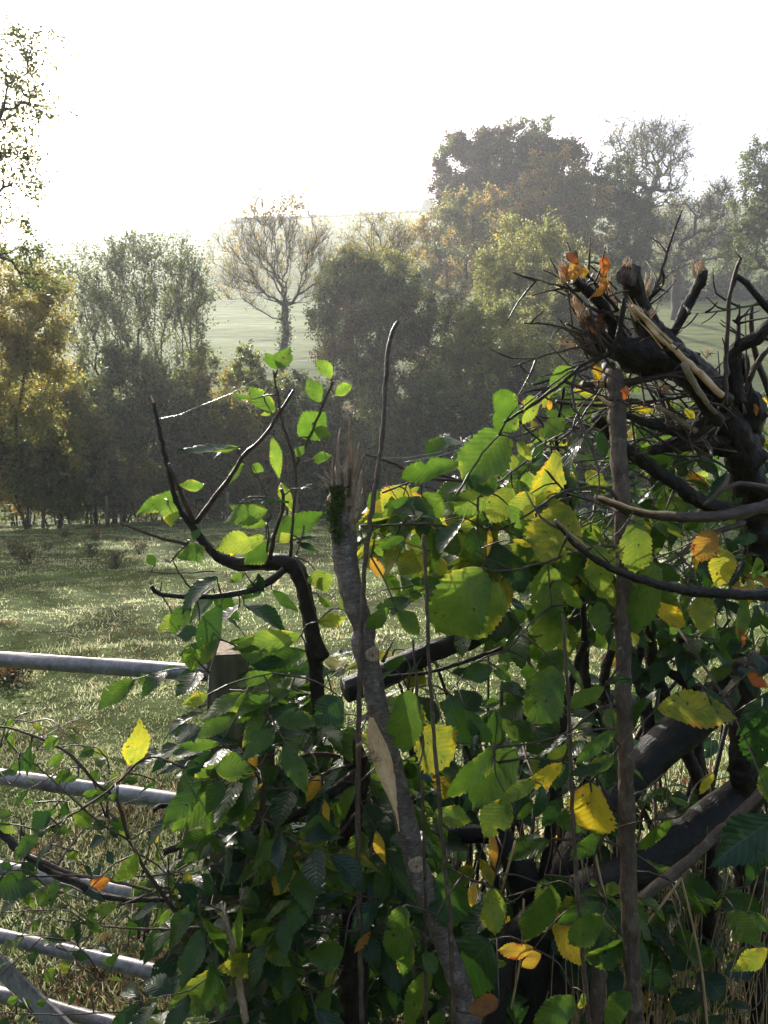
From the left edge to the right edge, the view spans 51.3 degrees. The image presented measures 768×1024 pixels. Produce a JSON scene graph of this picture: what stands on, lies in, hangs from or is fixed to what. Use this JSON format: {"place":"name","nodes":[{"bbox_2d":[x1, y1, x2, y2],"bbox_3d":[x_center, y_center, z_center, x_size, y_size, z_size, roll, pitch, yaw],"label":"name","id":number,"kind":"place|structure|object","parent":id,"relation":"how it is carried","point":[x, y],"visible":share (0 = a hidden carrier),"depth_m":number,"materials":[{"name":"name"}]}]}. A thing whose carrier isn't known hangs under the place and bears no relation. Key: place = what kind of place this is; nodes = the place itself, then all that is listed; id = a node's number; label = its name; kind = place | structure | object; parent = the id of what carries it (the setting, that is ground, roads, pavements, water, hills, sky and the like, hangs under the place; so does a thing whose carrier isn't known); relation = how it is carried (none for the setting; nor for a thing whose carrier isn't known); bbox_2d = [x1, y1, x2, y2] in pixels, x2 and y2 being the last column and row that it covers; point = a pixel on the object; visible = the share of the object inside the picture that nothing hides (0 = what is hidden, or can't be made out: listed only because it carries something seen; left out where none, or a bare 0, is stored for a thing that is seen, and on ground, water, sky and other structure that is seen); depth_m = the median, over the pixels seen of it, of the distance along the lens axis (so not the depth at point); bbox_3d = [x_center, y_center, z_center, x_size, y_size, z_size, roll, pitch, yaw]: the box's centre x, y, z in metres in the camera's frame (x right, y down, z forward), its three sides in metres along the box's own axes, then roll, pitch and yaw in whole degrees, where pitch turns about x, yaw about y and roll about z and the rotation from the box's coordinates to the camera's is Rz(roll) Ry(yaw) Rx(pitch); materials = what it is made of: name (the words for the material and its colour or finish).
{"place":"outdoors","nodes":[
{"label":"outdoors","id":0,"kind":"place"},
{"bbox_2d":[0,494,767,1023],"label":"pasture","id":1,"kind":"structure","parent":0,"point":[40,632],"depth_m":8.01,"materials":[{"name":"green plant"}]},
{"bbox_2d":[5,538,28,554],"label":"dead weed","id":2,"kind":"object","parent":1,"relation":"on","point":[11,546],"visible":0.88,"depth_m":17.39,"materials":[{"name":"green plant"}]},
{"bbox_2d":[0,648,45,685],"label":"dead weed","id":3,"kind":"object","parent":1,"relation":"on","point":[10,678],"visible":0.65,"depth_m":6.17,"materials":[{"name":"brown plant"}]},
{"bbox_2d":[13,543,38,563],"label":"dead weed","id":4,"kind":"object","parent":1,"relation":"on","point":[24,553],"visible":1,"depth_m":14.94,"materials":[{"name":"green plant"}]},
{"bbox_2d":[0,6,83,303],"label":"oak tree","id":5,"kind":"object","parent":1,"relation":"on","point":[28,58],"visible":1,"depth_m":20.38,"materials":[{"name":"green plant"}]},
{"bbox_2d":[0,239,85,447],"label":"maple tree","id":6,"kind":"object","parent":1,"relation":"on","point":[23,345],"visible":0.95,"depth_m":26.37,"materials":[{"name":"yellow plant"}]},
{"bbox_2d":[41,507,44,527],"bbox_3d":[-14.146,0.178,33.185,0.151,1.601,0.139,1,4,17],"label":"fence post","id":7,"kind":"object","parent":1,"relation":"on","point":[42,519],"visible":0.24,"depth_m":33.14,"materials":[{"name":"wood"}]},
{"bbox_2d":[5,511,318,521],"bbox_3d":[-8.706,0.143,33.446,15.577,0.538,0.018,0,4,-3],"label":"fence wire","id":8,"kind":"object","parent":7,"relation":"attached to","point":[140,517],"visible":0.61,"depth_m":33.35,"materials":[{"name":"metal"}]},
{"bbox_2d":[7,494,326,504],"bbox_3d":[-8.706,-0.556,33.400,15.577,0.538,0.018,0,4,-3],"label":"fence wire","id":9,"kind":"object","parent":7,"relation":"attached to","point":[197,498],"visible":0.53,"depth_m":33.46,"materials":[{"name":"metal"}]},
{"bbox_2d":[38,537,59,550],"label":"dead weed","id":10,"kind":"object","parent":1,"relation":"on","point":[50,545],"visible":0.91,"depth_m":18.38,"materials":[{"name":"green plant"}]},
{"bbox_2d":[0,333,117,528],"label":"thicket","id":11,"kind":"object","parent":1,"relation":"on","point":[31,474],"visible":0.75,"depth_m":32.20,"materials":[{"name":"green plant"}]},
{"bbox_2d":[55,527,70,536],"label":"dead weed","id":12,"kind":"object","parent":1,"relation":"on","point":[63,533],"visible":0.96,"depth_m":25.66,"materials":[{"name":"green plant"}]},
{"bbox_2d":[75,540,100,557],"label":"dead weed","id":13,"kind":"object","parent":1,"relation":"on","point":[89,551],"visible":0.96,"depth_m":17.34,"materials":[{"name":"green plant"}]},
{"bbox_2d":[83,527,103,539],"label":"dead weed","id":14,"kind":"object","parent":1,"relation":"on","point":[94,535],"visible":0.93,"depth_m":22.94,"materials":[{"name":"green plant"}]},
{"bbox_2d":[0,651,206,1023],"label":"field gate","id":15,"kind":"structure","parent":1,"relation":"on","point":[14,980],"depth_m":1.81,"materials":[{"name":"metal"}]},
{"bbox_2d":[0,707,282,1023],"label":"blackthorn spray","id":16,"kind":"object","parent":15,"relation":"attached to","point":[19,885],"visible":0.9,"depth_m":1.35,"materials":[{"name":"green plant"}]},
{"bbox_2d":[94,547,131,568],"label":"dead weed","id":17,"kind":"object","parent":1,"relation":"on","point":[116,563],"visible":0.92,"depth_m":14.62,"materials":[{"name":"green plant"}]},
{"bbox_2d":[57,335,189,524],"bbox_3d":[-12.364,-3.607,35.783,7.193,8.612,5.451,0,4,0],"label":"thicket","id":18,"kind":"object","parent":1,"relation":"on","point":[105,456],"visible":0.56,"depth_m":34.92,"materials":[{"name":"green plant"}]},
{"bbox_2d":[124,541,148,554],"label":"dead weed","id":19,"kind":"object","parent":1,"relation":"on","point":[140,546],"visible":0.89,"depth_m":18.33,"materials":[{"name":"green plant"}]},
{"bbox_2d":[51,217,228,523],"bbox_3d":[-11.583,-6.631,37.597,8.452,14.636,5.558,-1,4,-15],"label":"willow tree","id":20,"kind":"object","parent":1,"relation":"on","point":[113,307],"visible":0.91,"depth_m":36.88,"materials":[{"name":"green plant"}]},
{"bbox_2d":[114,335,251,521],"bbox_3d":[-9.452,-3.706,36.335,6.133,8.505,5.684,-3,5,-38],"label":"thicket","id":21,"kind":"object","parent":1,"relation":"on","point":[182,430],"visible":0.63,"depth_m":35.22,"materials":[{"name":"green plant"}]},
{"bbox_2d":[226,492,228,518],"bbox_3d":[-6.573,-0.046,33.634,0.151,1.601,0.139,1,4,17],"label":"fence post","id":22,"kind":"object","parent":1,"relation":"on","point":[227,503],"visible":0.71,"depth_m":33.56,"materials":[{"name":"grey wood"}]},
{"bbox_2d":[207,641,274,1023],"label":"gate post","id":23,"kind":"object","parent":1,"relation":"on","point":[228,666],"visible":0.12,"depth_m":1.48,"materials":[{"name":"wood"}]},
{"bbox_2d":[177,339,322,520],"bbox_3d":[-6.258,-3.652,36.780,6.921,8.486,5.600,0,4,0],"label":"thicket","id":24,"kind":"object","parent":1,"relation":"on","point":[247,422],"visible":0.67,"depth_m":35.87,"materials":[{"name":"green plant"}]},
{"bbox_2d":[192,164,369,402],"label":"ash tree","id":25,"kind":"object","parent":1,"relation":"on","point":[285,303],"visible":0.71,"depth_m":48.71,"materials":[{"name":"brown plant"}]},
{"bbox_2d":[96,347,471,1023],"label":"hornbeam bush","id":26,"kind":"object","parent":1,"relation":"on","point":[218,793],"visible":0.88,"depth_m":1.33,"materials":[{"name":"green plant"}]},
{"bbox_2d":[430,824,488,843],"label":"laid stem","id":27,"kind":"object","parent":26,"relation":"on","point":[469,833],"visible":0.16,"depth_m":1.83,"materials":[{"name":"black plant"}]},
{"bbox_2d":[295,491,297,512],"bbox_3d":[-3.705,-0.104,33.803,0.151,1.601,0.139,1,4,17],"label":"fence post","id":28,"kind":"object","parent":1,"relation":"on","point":[296,507],"visible":0.31,"depth_m":33.74,"materials":[{"name":"grey wood"}]},
{"bbox_2d":[249,368,367,516],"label":"thicket","id":29,"kind":"object","parent":1,"relation":"on","point":[306,402],"visible":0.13,"depth_m":36.70,"materials":[{"name":"green plant"}]},
{"bbox_2d":[0,436,703,526],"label":"field hedge","id":30,"kind":"object","parent":1,"relation":"on","point":[4,509],"visible":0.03,"depth_m":39.68,"materials":[{"name":"green plant"}]},
{"bbox_2d":[289,363,425,516],"bbox_3d":[-1.024,-3.057,36.895,7.334,7.402,4.887,0,4,0],"label":"thicket","id":31,"kind":"object","parent":1,"relation":"on","point":[371,415],"visible":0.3,"depth_m":35.90,"materials":[{"name":"green plant"}]},
{"bbox_2d":[361,486,363,516],"bbox_3d":[-0.926,-0.304,33.955,0.151,1.601,0.139,1,4,17],"label":"fence post","id":32,"kind":"object","parent":1,"relation":"on","point":[362,504],"visible":0.26,"depth_m":33.90,"materials":[{"name":"grey wood"}]},
{"bbox_2d":[301,237,430,416],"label":"ivy tree","id":33,"kind":"object","parent":1,"relation":"on","point":[335,287],"visible":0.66,"depth_m":41.56,"materials":[{"name":"green plant"}]},
{"bbox_2d":[320,192,431,344],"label":"ash tree","id":34,"kind":"object","parent":1,"relation":"on","point":[405,242],"visible":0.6,"depth_m":52.61,"materials":[{"name":"green plant"}]},
{"bbox_2d":[355,321,398,1023],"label":"hazel cane","id":35,"kind":"object","parent":1,"relation":"on","point":[359,710],"visible":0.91,"depth_m":1.24,"materials":[{"name":"brown plant"}]},
{"bbox_2d":[12,756,764,1023],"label":"leaf litter","id":36,"kind":"object","parent":1,"relation":"on","point":[685,781],"visible":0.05,"depth_m":2.87,"materials":[{"name":"brown plant"}]},
{"bbox_2d":[315,405,481,1023],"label":"snapped stake","id":37,"kind":"object","parent":1,"relation":"on","point":[345,497],"visible":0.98,"depth_m":1.26,"materials":[{"name":"brown wood"}]},
{"bbox_2d":[308,278,492,426],"bbox_3d":[0.877,-5.667,39.629,9.636,11.512,7.126,0,4,0],"label":"hawthorn bush","id":38,"kind":"object","parent":1,"relation":"on","point":[415,333],"visible":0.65,"depth_m":38.59,"materials":[{"name":"green plant"}]},
{"bbox_2d":[412,640,427,1023],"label":"hazel cane","id":39,"kind":"object","parent":1,"relation":"on","point":[424,875],"visible":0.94,"depth_m":1.21,"materials":[{"name":"brown plant"}]},
{"bbox_2d":[359,353,485,501],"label":"thicket","id":40,"kind":"object","parent":1,"relation":"on","point":[414,420],"visible":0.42,"depth_m":34.61,"materials":[{"name":"green plant"}]},
{"bbox_2d":[422,535,455,1023],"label":"hazel cane","id":41,"kind":"object","parent":1,"relation":"on","point":[450,924],"visible":1,"depth_m":1.19,"materials":[{"name":"brown plant"}]},
{"bbox_2d":[428,288,569,435],"bbox_3d":[5.526,-5.233,37.793,7.552,10.296,5.154,0,4,0],"label":"hazel bush","id":42,"kind":"object","parent":1,"relation":"on","point":[475,352],"visible":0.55,"depth_m":36.95,"materials":[{"name":"green plant"}]},
{"bbox_2d":[438,359,586,492],"bbox_3d":[5.679,-3.176,35.954,6.605,7.354,4.955,0,4,0],"label":"thicket","id":43,"kind":"object","parent":1,"relation":"on","point":[485,389],"visible":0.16,"depth_m":35.06,"materials":[{"name":"green plant"}]},
{"bbox_2d":[274,605,767,1023],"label":"bramble","id":44,"kind":"object","parent":1,"relation":"on","point":[655,932],"visible":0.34,"depth_m":1.66,"materials":[{"name":"green plant"}]},
{"bbox_2d":[340,634,481,702],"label":"laid stem","id":45,"kind":"object","parent":44,"relation":"on","point":[442,647],"visible":0.45,"depth_m":1.67,"materials":[{"name":"black plant"}]},
{"bbox_2d":[495,828,551,1023],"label":"laid stem","id":46,"kind":"object","parent":1,"relation":"on","point":[531,986],"visible":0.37,"depth_m":1.73,"materials":[{"name":"black plant"}]},
{"bbox_2d":[327,362,750,1023],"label":"hazel bush","id":47,"kind":"object","parent":1,"relation":"on","point":[471,598],"visible":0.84,"depth_m":1.25,"materials":[{"name":"green plant"}]},
{"bbox_2d":[468,206,613,385],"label":"sallow tree","id":48,"kind":"object","parent":1,"relation":"on","point":[527,264],"visible":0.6,"depth_m":46.30,"materials":[{"name":"green plant"}]},
{"bbox_2d":[456,361,664,1023],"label":"hazel pole","id":49,"kind":"object","parent":1,"relation":"on","point":[619,491],"visible":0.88,"depth_m":1.28,"materials":[{"name":"brown plant"}]},
{"bbox_2d":[370,721,767,1023],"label":"dead grass","id":50,"kind":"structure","parent":1,"relation":"on","point":[656,1016],"depth_m":1.81,"materials":[{"name":"beige plant"}]},
{"bbox_2d":[561,614,591,1023],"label":"hazel cane","id":51,"kind":"object","parent":1,"relation":"on","point":[579,912],"visible":0.99,"depth_m":1.20,"materials":[{"name":"brown plant"}]},
{"bbox_2d":[515,264,639,397],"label":"alder tree","id":52,"kind":"object","parent":1,"relation":"on","point":[556,311],"visible":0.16,"depth_m":44.66,"materials":[{"name":"green plant"}]},
{"bbox_2d":[511,355,650,506],"bbox_3d":[8.969,-3.414,36.681,6.985,7.433,5.257,0,4,0],"label":"thicket","id":53,"kind":"object","parent":1,"relation":"on","point":[590,466],"visible":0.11,"depth_m":35.92,"materials":[{"name":"green plant"}]},
{"bbox_2d":[451,372,767,1012],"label":"hornbeam bush","id":54,"kind":"object","parent":1,"relation":"on","point":[744,839],"visible":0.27,"depth_m":1.64,"materials":[{"name":"green plant"}]},
{"bbox_2d":[482,779,766,1023],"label":"laid stem","id":55,"kind":"object","parent":1,"relation":"on","point":[686,833],"visible":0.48,"depth_m":1.74,"materials":[{"name":"black plant"}]},
{"bbox_2d":[490,210,767,1023],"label":"cut hazel stool","id":56,"kind":"object","parent":1,"relation":"on","point":[730,403],"visible":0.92,"depth_m":1.33,"materials":[{"name":"brown wood"}]},
{"bbox_2d":[546,642,767,1023],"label":"laid stem","id":57,"kind":"object","parent":1,"relation":"on","point":[663,745],"visible":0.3,"depth_m":1.83,"materials":[{"name":"black plant"}]},
{"bbox_2d":[589,788,762,1023],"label":"laid stem","id":58,"kind":"object","parent":1,"relation":"on","point":[652,889],"visible":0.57,"depth_m":1.65,"materials":[{"name":"brown plant"}]},
{"bbox_2d":[0,203,767,490],"bbox_3d":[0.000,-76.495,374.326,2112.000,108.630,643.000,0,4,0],"label":"hillside","id":59,"kind":"structure","parent":0,"point":[244,326],"depth_m":110.23,"materials":[{"name":"green plant"}]},
{"bbox_2d":[213,207,434,225],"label":"distant wood","id":60,"kind":"object","parent":59,"relation":"on","point":[362,213],"visible":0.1,"depth_m":331.82,"materials":[{"name":"white plant"}]},
{"bbox_2d":[420,197,433,211],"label":"bush","id":61,"kind":"object","parent":59,"relation":"on","point":[424,205],"visible":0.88,"depth_m":326.58,"materials":[{"name":"white plant"}]},
{"bbox_2d":[403,177,521,389],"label":"field maple","id":62,"kind":"object","parent":59,"relation":"on","point":[453,215],"visible":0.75,"depth_m":71.28,"materials":[{"name":"green plant"}]},
{"bbox_2d":[423,111,601,308],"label":"oak tree","id":63,"kind":"object","parent":59,"relation":"on","point":[500,159],"visible":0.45,"depth_m":83.87,"materials":[{"name":"green plant"}]},
{"bbox_2d":[459,138,617,332],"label":"oak tree","id":64,"kind":"object","parent":59,"relation":"on","point":[555,199],"visible":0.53,"depth_m":75.09,"materials":[{"name":"green plant"}]},
{"bbox_2d":[572,150,672,325],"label":"ivy tree","id":65,"kind":"object","parent":59,"relation":"on","point":[627,205],"visible":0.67,"depth_m":83.18,"materials":[{"name":"green plant"}]},
{"bbox_2d":[591,104,702,279],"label":"oak tree","id":66,"kind":"object","parent":59,"relation":"on","point":[642,136],"visible":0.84,"depth_m":92.62,"materials":[{"name":"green plant"}]},
{"bbox_2d":[650,257,695,288],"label":"bush","id":67,"kind":"object","parent":59,"relation":"on","point":[683,276],"visible":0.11,"depth_m":114.94,"materials":[{"name":"green plant"}]},
{"bbox_2d":[638,167,749,319],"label":"oak tree","id":68,"kind":"object","parent":59,"relation":"on","point":[708,205],"visible":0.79,"depth_m":97.31,"materials":[{"name":"green plant"}]},
{"bbox_2d":[651,271,767,301],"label":"hedge","id":69,"kind":"object","parent":59,"relation":"on","point":[761,283],"visible":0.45,"depth_m":110.50,"materials":[{"name":"green plant"}]},
{"bbox_2d":[707,250,757,301],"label":"bush","id":70,"kind":"object","parent":59,"relation":"on","point":[723,273],"visible":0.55,"depth_m":109.32,"materials":[{"name":"green plant"}]},
{"bbox_2d":[716,129,767,275],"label":"oak tree","id":71,"kind":"object","parent":59,"relation":"on","point":[758,234],"visible":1,"depth_m":76.14,"materials":[{"name":"green plant"}]},
{"bbox_2d":[726,240,759,274],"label":"bush","id":72,"kind":"object","parent":59,"relation":"on","point":[746,251],"visible":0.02,"depth_m":117.19,"materials":[{"name":"green plant"}]},
{"bbox_2d":[0,0,767,246],"label":"sky","id":73,"kind":"structure","parent":0,"point":[175,100],"materials":[{"name":"white"}]}
]}

